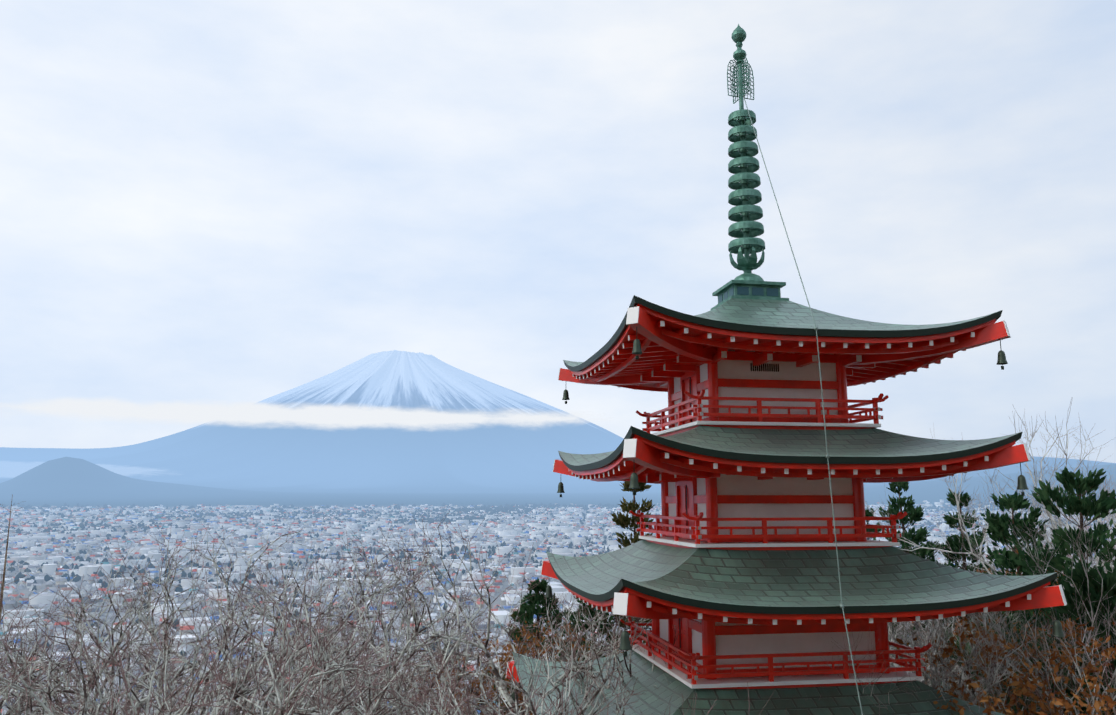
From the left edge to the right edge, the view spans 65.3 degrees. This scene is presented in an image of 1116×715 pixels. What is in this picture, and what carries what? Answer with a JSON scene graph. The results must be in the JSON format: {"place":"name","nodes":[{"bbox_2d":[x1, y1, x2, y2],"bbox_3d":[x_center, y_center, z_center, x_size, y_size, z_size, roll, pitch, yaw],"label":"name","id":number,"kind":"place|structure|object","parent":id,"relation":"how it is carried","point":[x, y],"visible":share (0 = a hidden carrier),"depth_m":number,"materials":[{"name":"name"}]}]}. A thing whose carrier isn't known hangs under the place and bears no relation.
{"place":"outdoors","nodes":[
{"label":"outdoors","id":0,"kind":"place"},
{"bbox_2d":[0,398,584,428],"bbox_3d":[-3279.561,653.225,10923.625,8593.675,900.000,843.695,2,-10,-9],"label":"cloud","id":1,"kind":"structure","parent":0,"point":[319,416],"depth_m":11231.28,"materials":[{"name":"white"}]},
{"bbox_2d":[0,360,1115,713],"bbox_3d":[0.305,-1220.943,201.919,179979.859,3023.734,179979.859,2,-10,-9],"label":"ground","id":2,"kind":"structure","parent":0,"point":[348,456],"depth_m":5318.86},
{"bbox_2d":[0,494,28,682],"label":"larch tree","id":3,"kind":"object","parent":2,"relation":"on","point":[3,585],"visible":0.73,"depth_m":39.47,"materials":[{"name":"brown plant"}]},
{"bbox_2d":[0,350,660,492],"bbox_3d":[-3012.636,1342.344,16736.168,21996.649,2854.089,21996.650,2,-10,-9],"label":"mountain","id":4,"kind":"structure","parent":2,"relation":"on","point":[494,458],"depth_m":12517.30,"materials":[{"name":"blue stone"}]},
{"bbox_2d":[0,512,786,714],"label":"bare trees","id":5,"kind":"object","parent":2,"relation":"on","point":[384,685],"visible":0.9,"depth_m":20.64,"materials":[{"name":"grey plant"}]},
{"bbox_2d":[0,498,1110,711],"bbox_3d":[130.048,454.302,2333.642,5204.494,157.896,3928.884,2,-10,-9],"label":"city buildings","id":6,"kind":"structure","parent":2,"relation":"on","point":[466,510],"depth_m":2564.66,"materials":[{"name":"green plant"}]},
{"bbox_2d":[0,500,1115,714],"bbox_3d":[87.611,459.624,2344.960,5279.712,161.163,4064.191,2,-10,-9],"label":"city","id":7,"kind":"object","parent":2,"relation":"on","point":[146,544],"visible":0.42,"depth_m":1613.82},
{"bbox_2d":[490,481,653,711],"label":"evergreen trees","id":8,"kind":"object","parent":2,"relation":"on","point":[621,520],"depth_m":39.14,"materials":[{"name":"green plant"}]},
{"bbox_2d":[419,554,1115,714],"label":"oak wood","id":9,"kind":"object","parent":2,"relation":"on","point":[1060,711],"visible":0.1,"depth_m":18.13,"materials":[{"name":"brown plant"}]},
{"bbox_2d":[411,549,1115,714],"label":"dry oak leaves","id":10,"kind":"object","parent":9,"relation":"attached to","point":[1060,701],"visible":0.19,"depth_m":17.63,"materials":[{"name":"brown plant"}]},
{"bbox_2d":[620,347,931,688],"bbox_3d":[4.534,6.676,19.387,6.400,13.840,6.400,2,-10,-9],"label":"pagoda","id":11,"kind":"object","parent":2,"relation":"on","point":[733,389],"visible":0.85,"depth_m":18.25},
{"bbox_2d":[505,304,1066,682],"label":"roof eaves","id":12,"kind":"object","parent":11,"relation":"attached to","point":[670,346],"visible":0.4,"depth_m":17.01,"materials":[{"name":"red wood"}]},
{"bbox_2d":[511,327,1064,704],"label":"wind bells","id":13,"kind":"object","parent":12,"relation":"hanging from","point":[1021,485],"visible":0.77,"depth_m":16.19,"materials":[{"name":"black metal"}]},
{"bbox_2d":[512,295,1057,714],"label":"pagoda roofs","id":14,"kind":"structure","parent":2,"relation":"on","point":[884,579],"depth_m":17.03,"materials":[{"name":"green tile"}]},
{"bbox_2d":[711,24,788,309],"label":"finial spire","id":15,"kind":"structure","parent":14,"relation":"on","point":[746,229],"depth_m":21.04,"materials":[{"name":"green metal"}]},
{"bbox_2d":[743,96,862,714],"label":"lightning wire","id":16,"kind":"object","parent":14,"relation":"attached to","point":[827,456],"visible":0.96,"depth_m":16.30,"materials":[{"name":"grey metal"}]},
{"bbox_2d":[473,467,1115,714],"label":"pine","id":17,"kind":"object","parent":2,"relation":"on","point":[1104,503],"depth_m":26.05,"materials":[{"name":"green plant"}]},
{"bbox_2d":[805,397,1115,714],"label":"bare trees","id":18,"kind":"object","parent":2,"relation":"on","point":[934,673],"visible":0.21,"depth_m":19.70,"materials":[{"name":"grey plant"}]},
{"bbox_2d":[0,0,1115,462],"label":"sky","id":19,"kind":"structure","parent":0,"point":[202,201],"materials":[{"name":"white"}]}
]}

